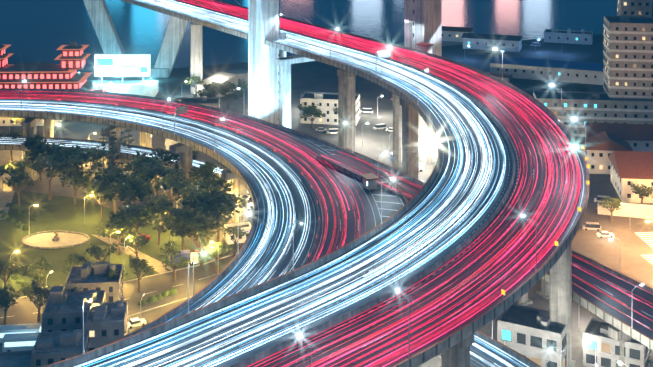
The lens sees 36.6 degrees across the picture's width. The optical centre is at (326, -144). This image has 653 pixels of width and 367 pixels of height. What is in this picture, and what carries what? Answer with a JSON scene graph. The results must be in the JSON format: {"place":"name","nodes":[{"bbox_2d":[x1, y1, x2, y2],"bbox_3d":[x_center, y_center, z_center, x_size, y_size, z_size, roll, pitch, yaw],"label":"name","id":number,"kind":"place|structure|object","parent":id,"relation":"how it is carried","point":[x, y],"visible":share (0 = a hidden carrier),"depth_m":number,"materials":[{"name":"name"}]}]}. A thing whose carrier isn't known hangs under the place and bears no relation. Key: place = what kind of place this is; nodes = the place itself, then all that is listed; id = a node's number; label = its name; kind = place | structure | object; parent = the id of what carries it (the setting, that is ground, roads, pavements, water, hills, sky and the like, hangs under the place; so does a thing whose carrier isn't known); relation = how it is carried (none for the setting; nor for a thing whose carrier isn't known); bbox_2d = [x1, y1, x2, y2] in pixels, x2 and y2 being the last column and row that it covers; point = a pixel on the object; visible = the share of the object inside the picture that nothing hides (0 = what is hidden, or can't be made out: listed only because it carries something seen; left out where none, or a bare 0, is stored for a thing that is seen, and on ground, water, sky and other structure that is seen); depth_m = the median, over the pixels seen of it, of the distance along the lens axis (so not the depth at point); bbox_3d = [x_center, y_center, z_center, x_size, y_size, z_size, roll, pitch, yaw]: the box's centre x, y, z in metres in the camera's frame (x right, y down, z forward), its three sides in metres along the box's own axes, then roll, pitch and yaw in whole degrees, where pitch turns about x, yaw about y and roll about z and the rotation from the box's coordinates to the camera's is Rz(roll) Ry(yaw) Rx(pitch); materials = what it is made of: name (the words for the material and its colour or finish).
{"place":"outdoors","nodes":[
{"label":"outdoors","id":0,"kind":"place"},
{"bbox_2d":[0,171,20,219],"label":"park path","id":1,"kind":"structure","parent":0,"point":[6,195],"depth_m":302.10,"materials":[{"name":"beige concrete"}]},
{"bbox_2d":[0,118,61,125],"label":"building","id":2,"kind":"structure","parent":0,"point":[4,121],"depth_m":379.13,"materials":[{"name":"grey"}]},
{"bbox_2d":[0,191,199,297],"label":"park lawn","id":3,"kind":"structure","parent":0,"point":[59,212],"depth_m":269.40,"materials":[{"name":"green plant"}]},
{"bbox_2d":[0,259,23,289],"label":"tree","id":4,"kind":"object","parent":3,"relation":"on","point":[6,265],"visible":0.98,"depth_m":232.22,"materials":[{"name":"green plant"}]},
{"bbox_2d":[18,254,53,287],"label":"tree","id":5,"kind":"object","parent":3,"relation":"on","point":[41,262],"visible":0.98,"depth_m":233.84,"materials":[{"name":"green plant"}]},
{"bbox_2d":[29,153,68,199],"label":"tree","id":6,"kind":"object","parent":3,"relation":"on","point":[52,160],"visible":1,"depth_m":295.69,"materials":[{"name":"green plant"}]},
{"bbox_2d":[22,230,89,248],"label":"park plaza","id":7,"kind":"structure","parent":3,"relation":"on","point":[40,240],"depth_m":265.81,"materials":[{"name":"beige concrete"}]},
{"bbox_2d":[59,163,94,203],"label":"tree","id":8,"kind":"object","parent":3,"relation":"on","point":[76,175],"visible":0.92,"depth_m":293.54,"materials":[{"name":"green plant"}]},
{"bbox_2d":[0,203,177,304],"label":"park shrubs","id":9,"kind":"object","parent":3,"relation":"on","point":[150,299],"visible":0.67,"depth_m":241.91,"materials":[{"name":"green plant"}]},
{"bbox_2d":[83,181,117,221],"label":"tree","id":10,"kind":"object","parent":3,"relation":"on","point":[102,191],"visible":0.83,"depth_m":278.80,"materials":[{"name":"green plant"}]},
{"bbox_2d":[86,243,118,261],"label":"tree","id":11,"kind":"object","parent":3,"relation":"on","point":[99,253],"visible":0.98,"depth_m":241.98,"materials":[{"name":"green plant"}]},
{"bbox_2d":[92,164,133,212],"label":"tree","id":12,"kind":"object","parent":3,"relation":"on","point":[113,175],"visible":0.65,"depth_m":284.22,"materials":[{"name":"green plant"}]},
{"bbox_2d":[105,174,154,224],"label":"tree","id":13,"kind":"object","parent":3,"relation":"on","point":[124,186],"visible":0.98,"depth_m":275.10,"materials":[{"name":"green plant"}]},
{"bbox_2d":[108,203,161,238],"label":"tree","id":14,"kind":"object","parent":3,"relation":"on","point":[129,206],"visible":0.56,"depth_m":262.54,"materials":[{"name":"green plant"}]},
{"bbox_2d":[129,194,186,244],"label":"tree","id":15,"kind":"object","parent":3,"relation":"on","point":[152,205],"visible":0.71,"depth_m":261.64,"materials":[{"name":"green plant"}]},
{"bbox_2d":[170,250,198,264],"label":"billboard","id":16,"kind":"object","parent":3,"relation":"on","point":[185,252],"visible":0.48,"depth_m":249.71,"materials":[{"name":"white"}]},
{"bbox_2d":[164,205,205,249],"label":"tree","id":17,"kind":"object","parent":3,"relation":"on","point":[186,212],"visible":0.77,"depth_m":253.57,"materials":[{"name":"green plant"}]},
{"bbox_2d":[0,255,233,328],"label":"park street","id":18,"kind":"structure","parent":0,"point":[24,311],"depth_m":235.24,"materials":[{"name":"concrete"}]},
{"bbox_2d":[0,284,18,324],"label":"tree","id":19,"kind":"object","parent":18,"relation":"on","point":[7,300],"visible":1,"depth_m":216.50,"materials":[{"name":"green plant"}]},
{"bbox_2d":[17,279,50,320],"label":"tree","id":20,"kind":"object","parent":18,"relation":"on","point":[38,292],"visible":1,"depth_m":218.73,"materials":[{"name":"green plant"}]},
{"bbox_2d":[65,261,123,301],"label":"building","id":21,"kind":"structure","parent":18,"relation":"on","point":[86,277],"depth_m":226.08,"materials":[{"name":"grey concrete"}]},
{"bbox_2d":[14,253,236,329],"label":"street kerbs","id":22,"kind":"structure","parent":18,"relation":"on","point":[159,274],"depth_m":240.50,"materials":[{"name":"beige concrete"}]},
{"bbox_2d":[128,254,154,292],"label":"tree","id":23,"kind":"object","parent":18,"relation":"on","point":[136,265],"visible":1,"depth_m":234.03,"materials":[{"name":"green plant"}]},
{"bbox_2d":[158,240,192,281],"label":"tree","id":24,"kind":"object","parent":18,"relation":"on","point":[182,260],"visible":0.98,"depth_m":239.71,"materials":[{"name":"green plant"}]},
{"bbox_2d":[176,211,224,265],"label":"tree","id":25,"kind":"object","parent":18,"relation":"on","point":[212,224],"visible":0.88,"depth_m":248.63,"materials":[{"name":"green plant"}]},
{"bbox_2d":[205,242,235,271],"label":"tree","id":26,"kind":"object","parent":18,"relation":"on","point":[215,251],"visible":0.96,"depth_m":245.52,"materials":[{"name":"green plant"}]},
{"bbox_2d":[222,226,247,256],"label":"tree","id":27,"kind":"object","parent":18,"relation":"on","point":[237,232],"visible":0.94,"depth_m":254.83,"materials":[{"name":"green plant"}]},
{"bbox_2d":[0,135,248,193],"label":"lower ramp deck","id":28,"kind":"structure","parent":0,"point":[19,146],"depth_m":323.55,"materials":[{"name":"concrete"}]},
{"bbox_2d":[0,138,222,173],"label":"ramp light trails","id":29,"kind":"object","parent":28,"relation":"on","point":[94,144],"visible":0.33,"depth_m":321.54,"materials":[{"name":"white"}]},
{"bbox_2d":[92,234,172,272],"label":"park path","id":30,"kind":"structure","parent":0,"point":[157,265],"depth_m":255.22,"materials":[{"name":"beige concrete"}]},
{"bbox_2d":[166,96,220,107],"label":"building","id":31,"kind":"structure","parent":0,"point":[210,101],"depth_m":389.05,"materials":[{"name":"grey"}]},
{"bbox_2d":[42,0,588,366],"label":"curved upper deck","id":32,"kind":"structure","parent":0,"point":[518,290],"depth_m":184.37,"materials":[{"name":"concrete"}]},
{"bbox_2d":[74,0,580,366],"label":"light trails","id":33,"kind":"object","parent":32,"relation":"on","point":[401,71],"visible":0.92,"depth_m":186.46,"materials":[{"name":"multicoloured"}]},
{"bbox_2d":[77,0,583,366],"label":"curve markings","id":34,"kind":"object","parent":32,"relation":"on","point":[407,213],"visible":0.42,"depth_m":195.50,"materials":[{"name":"white paint"}]},
{"bbox_2d":[173,0,514,366],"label":"road median barrier","id":35,"kind":"object","parent":32,"relation":"on","point":[357,310],"visible":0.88,"depth_m":177.31,"materials":[{"name":"concrete"}]},
{"bbox_2d":[0,34,652,366],"bbox_3d":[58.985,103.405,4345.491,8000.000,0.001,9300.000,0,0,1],"label":"ground","id":36,"kind":"structure","parent":0,"point":[625,250],"depth_m":361.02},
{"bbox_2d":[0,159,29,190],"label":"tree","id":37,"kind":"object","parent":36,"relation":"on","point":[19,166],"visible":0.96,"depth_m":304.52,"materials":[{"name":"green plant"}]},
{"bbox_2d":[0,350,32,366],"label":"shop building","id":38,"kind":"structure","parent":36,"relation":"on","point":[15,359],"depth_m":194.99,"materials":[{"name":"grey"}]},
{"bbox_2d":[2,171,33,205],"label":"tree","id":39,"kind":"object","parent":36,"relation":"on","point":[18,179],"visible":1,"depth_m":292.14,"materials":[{"name":"green plant"}]},
{"bbox_2d":[2,332,38,351],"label":"building","id":40,"kind":"structure","parent":36,"relation":"on","point":[19,342],"depth_m":205.43,"materials":[{"name":"white"}]},
{"bbox_2d":[0,323,40,342],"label":"roof","id":41,"kind":"structure","parent":36,"relation":"on","point":[20,328],"depth_m":209.74,"materials":[{"name":"white"}]},
{"bbox_2d":[21,118,53,180],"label":"bridge pillar","id":42,"kind":"structure","parent":36,"relation":"on","point":[29,125],"depth_m":315.75,"materials":[{"name":"concrete"}]},
{"bbox_2d":[21,134,57,181],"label":"tree","id":43,"kind":"object","parent":36,"relation":"on","point":[39,142],"visible":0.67,"depth_m":312.95,"materials":[{"name":"green plant"}]},
{"bbox_2d":[0,62,94,90],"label":"pagoda building","id":44,"kind":"structure","parent":36,"relation":"on","point":[40,75],"depth_m":416.79,"materials":[{"name":"red"}]},
{"bbox_2d":[0,45,12,67],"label":"pagoda","id":45,"kind":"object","parent":44,"relation":"on","point":[4,56],"depth_m":424.71,"materials":[{"name":"red"}]},
{"bbox_2d":[54,41,90,69],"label":"pagoda","id":46,"kind":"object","parent":44,"relation":"on","point":[72,56],"depth_m":421.69,"materials":[{"name":"red"}]},
{"bbox_2d":[30,329,89,366],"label":"building","id":47,"kind":"structure","parent":36,"relation":"on","point":[51,347],"depth_m":195.34,"materials":[{"name":"grey concrete"}]},
{"bbox_2d":[43,142,83,186],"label":"tree","id":48,"kind":"object","parent":36,"relation":"on","point":[56,149],"visible":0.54,"depth_m":308.33,"materials":[{"name":"green plant"}]},
{"bbox_2d":[41,286,105,331],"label":"building","id":49,"kind":"structure","parent":36,"relation":"on","point":[62,310],"depth_m":210.47,"materials":[{"name":"grey"}]},
{"bbox_2d":[60,251,88,274],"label":"tree","id":50,"kind":"object","parent":36,"relation":"on","point":[77,258],"visible":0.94,"depth_m":236.31,"materials":[{"name":"green plant"}]},
{"bbox_2d":[63,146,114,198],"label":"tree","id":51,"kind":"object","parent":36,"relation":"on","point":[78,160],"visible":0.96,"depth_m":297.06,"materials":[{"name":"green plant"}]},
{"bbox_2d":[84,300,128,350],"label":"building","id":52,"kind":"structure","parent":36,"relation":"on","point":[105,323],"depth_m":203.40,"materials":[{"name":"grey"}]},
{"bbox_2d":[92,214,135,254],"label":"tree","id":53,"kind":"object","parent":36,"relation":"on","point":[121,225],"visible":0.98,"depth_m":255.71,"materials":[{"name":"green plant"}]},
{"bbox_2d":[90,54,158,96],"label":"billboard","id":54,"kind":"object","parent":36,"relation":"on","point":[123,65],"visible":0.96,"depth_m":429.73,"materials":[{"name":"white plastic"}]},
{"bbox_2d":[101,126,150,183],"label":"bridge pillar","id":55,"kind":"structure","parent":36,"relation":"on","point":[145,139],"depth_m":311.40,"materials":[{"name":"concrete"}]},
{"bbox_2d":[118,232,149,260],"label":"tree","id":56,"kind":"object","parent":36,"relation":"on","point":[140,241],"visible":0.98,"depth_m":247.48,"materials":[{"name":"green plant"}]},
{"bbox_2d":[124,153,154,199],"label":"tree","id":57,"kind":"object","parent":36,"relation":"on","point":[129,167],"visible":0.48,"depth_m":297.54,"materials":[{"name":"green plant"}]},
{"bbox_2d":[83,0,201,92],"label":"pillars","id":58,"kind":"structure","parent":36,"relation":"on","point":[105,28],"depth_m":464.20,"materials":[{"name":"concrete"}]},
{"bbox_2d":[134,156,177,202],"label":"tree","id":59,"kind":"object","parent":36,"relation":"on","point":[151,170],"visible":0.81,"depth_m":285.00,"materials":[{"name":"green plant"}]},
{"bbox_2d":[135,148,178,189],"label":"tree","id":60,"kind":"object","parent":36,"relation":"on","point":[161,153],"visible":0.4,"depth_m":306.83,"materials":[{"name":"green plant"}]},
{"bbox_2d":[150,169,194,212],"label":"tree","id":61,"kind":"object","parent":36,"relation":"on","point":[173,176],"visible":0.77,"depth_m":280.52,"materials":[{"name":"green plant"}]},
{"bbox_2d":[162,149,198,171],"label":"tree","id":62,"kind":"object","parent":36,"relation":"on","point":[194,156],"visible":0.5,"depth_m":305.28,"materials":[{"name":"green plant"}]},
{"bbox_2d":[166,180,219,235],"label":"tree","id":63,"kind":"object","parent":36,"relation":"on","point":[190,197],"visible":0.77,"depth_m":268.71,"materials":[{"name":"green plant"}]},
{"bbox_2d":[169,143,226,199],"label":"bridge pillar","id":64,"kind":"structure","parent":36,"relation":"on","point":[184,151],"depth_m":296.34,"materials":[{"name":"concrete"}]},
{"bbox_2d":[188,161,227,189],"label":"tree","id":65,"kind":"object","parent":36,"relation":"on","point":[204,171],"visible":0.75,"depth_m":293.06,"materials":[{"name":"green plant"}]},
{"bbox_2d":[194,176,232,218],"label":"tree","id":66,"kind":"object","parent":36,"relation":"on","point":[206,183],"visible":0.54,"depth_m":279.84,"materials":[{"name":"green plant"}]},
{"bbox_2d":[193,183,248,241],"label":"tree","id":67,"kind":"object","parent":36,"relation":"on","point":[226,206],"visible":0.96,"depth_m":264.67,"materials":[{"name":"green plant"}]},
{"bbox_2d":[195,69,247,96],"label":"building","id":68,"kind":"structure","parent":36,"relation":"on","point":[232,76],"depth_m":432.96,"materials":[{"name":"grey"}]},
{"bbox_2d":[216,81,242,109],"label":"tree","id":69,"kind":"object","parent":36,"relation":"on","point":[225,88],"visible":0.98,"depth_m":399.05,"materials":[{"name":"green plant"}]},
{"bbox_2d":[221,169,247,223],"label":"bridge pillar","id":70,"kind":"structure","parent":36,"relation":"on","point":[239,187],"depth_m":274.96,"materials":[{"name":"concrete"}]},
{"bbox_2d":[0,88,407,345],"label":"elevated highway","id":71,"kind":"structure","parent":70,"relation":"on","point":[242,173],"depth_m":259.80,"materials":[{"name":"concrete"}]},
{"bbox_2d":[0,99,319,265],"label":"spiral loop median","id":72,"kind":"object","parent":71,"relation":"on","point":[298,172],"visible":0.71,"depth_m":298.72,"materials":[{"name":"concrete"}]},
{"bbox_2d":[0,91,365,320],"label":"light trails","id":73,"kind":"object","parent":71,"relation":"on","point":[10,104],"visible":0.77,"depth_m":288.46,"materials":[{"name":"multicoloured"}]},
{"bbox_2d":[12,92,375,320],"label":"spiral loop markings","id":74,"kind":"object","parent":71,"relation":"on","point":[256,198],"visible":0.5,"depth_m":245.92,"materials":[{"name":"white paint"}]},
{"bbox_2d":[360,173,378,189],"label":"toll booth","id":75,"kind":"object","parent":71,"relation":"on","point":[369,181],"visible":1,"depth_m":254.60,"materials":[{"name":"beige"}]},
{"bbox_2d":[224,222,251,244],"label":"gatehouse","id":76,"kind":"object","parent":36,"relation":"on","point":[246,226],"visible":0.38,"depth_m":264.71,"materials":[{"name":"grey"}]},
{"bbox_2d":[248,0,285,124],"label":"bridge tower","id":77,"kind":"structure","parent":36,"relation":"on","point":[263,85],"depth_m":345.17,"materials":[{"name":"concrete"}]},
{"bbox_2d":[275,55,314,127],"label":"pillar","id":78,"kind":"structure","parent":36,"relation":"on","point":[284,63],"depth_m":338.49,"materials":[{"name":"concrete"}]},
{"bbox_2d":[297,102,325,128],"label":"tree","id":79,"kind":"object","parent":36,"relation":"on","point":[311,110],"visible":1,"depth_m":374.44,"materials":[{"name":"green plant"}]},
{"bbox_2d":[300,92,359,125],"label":"building","id":80,"kind":"structure","parent":36,"relation":"on","point":[327,102],"depth_m":382.12,"materials":[{"name":"grey paint"}]},
{"bbox_2d":[337,69,401,170],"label":"bridge pillars","id":81,"kind":"structure","parent":36,"relation":"on","point":[346,104],"depth_m":314.00,"materials":[{"name":"concrete"}]},
{"bbox_2d":[400,98,417,178],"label":"bridge pillar","id":82,"kind":"structure","parent":36,"relation":"on","point":[409,140],"depth_m":280.97,"materials":[{"name":"concrete"}]},
{"bbox_2d":[404,0,441,164],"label":"bridge tower","id":83,"kind":"structure","parent":36,"relation":"on","point":[424,17],"depth_m":333.27,"materials":[{"name":"concrete"}]},
{"bbox_2d":[441,333,473,366],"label":"bridge pillar","id":84,"kind":"structure","parent":36,"relation":"on","point":[457,355],"depth_m":160.28,"materials":[{"name":"concrete"}]},
{"bbox_2d":[442,26,472,41],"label":"building","id":85,"kind":"structure","parent":36,"relation":"on","point":[453,34],"depth_m":553.15,"materials":[{"name":"grey concrete"}]},
{"bbox_2d":[462,33,522,51],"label":"dock shed","id":86,"kind":"structure","parent":36,"relation":"on","point":[513,43],"depth_m":528.85,"materials":[{"name":"grey concrete"}]},
{"bbox_2d":[497,303,566,366],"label":"shop building","id":87,"kind":"structure","parent":36,"relation":"on","point":[532,334],"depth_m":198.17,"materials":[{"name":"grey"}]},
{"bbox_2d":[515,278,549,304],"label":"viaduct pier","id":88,"kind":"structure","parent":36,"relation":"on","point":[543,292],"depth_m":231.32,"materials":[{"name":"concrete"}]},
{"bbox_2d":[489,56,603,84],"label":"warehouse","id":89,"kind":"structure","parent":36,"relation":"on","point":[557,70],"depth_m":456.69,"materials":[{"name":"grey concrete"}]},
{"bbox_2d":[550,241,574,366],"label":"bridge pillar","id":90,"kind":"structure","parent":36,"relation":"on","point":[561,293],"depth_m":198.74,"materials":[{"name":"concrete"}]},
{"bbox_2d":[544,28,592,44],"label":"dock shed","id":91,"kind":"structure","parent":36,"relation":"on","point":[570,36],"depth_m":548.15,"materials":[{"name":"grey"}]},
{"bbox_2d":[533,90,652,136],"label":"building","id":92,"kind":"structure","parent":36,"relation":"on","point":[594,107],"depth_m":364.41,"materials":[{"name":"grey concrete"}]},
{"bbox_2d":[581,131,632,173],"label":"house","id":93,"kind":"structure","parent":36,"relation":"on","point":[601,147],"depth_m":321.98,"materials":[{"name":"brown"}]},
{"bbox_2d":[597,197,623,222],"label":"tree","id":94,"kind":"object","parent":36,"relation":"on","point":[615,203],"visible":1,"depth_m":278.65,"materials":[{"name":"green plant"}]},
{"bbox_2d":[582,316,650,366],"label":"shop building","id":95,"kind":"structure","parent":36,"relation":"on","point":[636,352],"depth_m":198.65,"materials":[{"name":"grey concrete"}]},
{"bbox_2d":[583,122,652,151],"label":"building","id":96,"kind":"structure","parent":36,"relation":"on","point":[637,137],"depth_m":335.44,"materials":[{"name":"grey"}]},
{"bbox_2d":[603,16,652,100],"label":"tall building","id":97,"kind":"structure","parent":36,"relation":"on","point":[628,57],"depth_m":366.70,"materials":[{"name":"grey concrete"}]},
{"bbox_2d":[617,0,651,16],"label":"building","id":98,"kind":"structure","parent":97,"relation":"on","point":[642,8],"depth_m":392.52,"materials":[{"name":"grey concrete"}]},
{"bbox_2d":[608,151,652,202],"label":"house","id":99,"kind":"structure","parent":36,"relation":"on","point":[628,168],"depth_m":297.94,"materials":[{"name":"orange"}]},
{"bbox_2d":[608,325,652,366],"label":"viaduct pier","id":100,"kind":"structure","parent":36,"relation":"on","point":[616,334],"depth_m":196.91,"materials":[{"name":"concrete"}]},
{"bbox_2d":[630,183,652,203],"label":"tree","id":101,"kind":"object","parent":36,"relation":"on","point":[644,192],"visible":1,"depth_m":290.11,"materials":[{"name":"green plant"}]},
{"bbox_2d":[0,0,652,75],"bbox_3d":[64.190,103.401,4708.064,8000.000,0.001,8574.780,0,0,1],"label":"river","id":102,"kind":"structure","parent":0,"point":[37,30],"depth_m":616.22,"materials":[{"name":"liquid"}]},
{"bbox_2d":[317,148,425,201],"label":"road ramp","id":103,"kind":"structure","parent":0,"point":[350,170],"depth_m":269.04,"materials":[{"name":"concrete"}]},
{"bbox_2d":[324,151,422,196],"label":"light trails","id":104,"kind":"object","parent":103,"relation":"on","point":[381,175],"visible":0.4,"depth_m":264.78,"materials":[{"name":"red"}]},
{"bbox_2d":[437,330,540,366],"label":"road","id":105,"kind":"structure","parent":0,"point":[503,348],"depth_m":178.51,"materials":[{"name":"grey asphalt"}]},
{"bbox_2d":[470,335,528,366],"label":"light trails","id":106,"kind":"object","parent":105,"relation":"on","point":[490,353],"visible":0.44,"depth_m":177.03,"materials":[{"name":"white"}]},
{"bbox_2d":[542,250,652,349],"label":"viaduct deck","id":107,"kind":"structure","parent":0,"point":[639,332],"depth_m":206.90,"materials":[{"name":"concrete"}]},
{"bbox_2d":[572,254,652,330],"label":"light trails","id":108,"kind":"object","parent":107,"relation":"on","point":[612,286],"visible":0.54,"depth_m":209.86,"materials":[{"name":"red"}]},
{"bbox_2d":[597,200,652,218],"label":"gate wall","id":109,"kind":"structure","parent":0,"point":[638,210],"depth_m":283.20,"materials":[{"name":"grey"}]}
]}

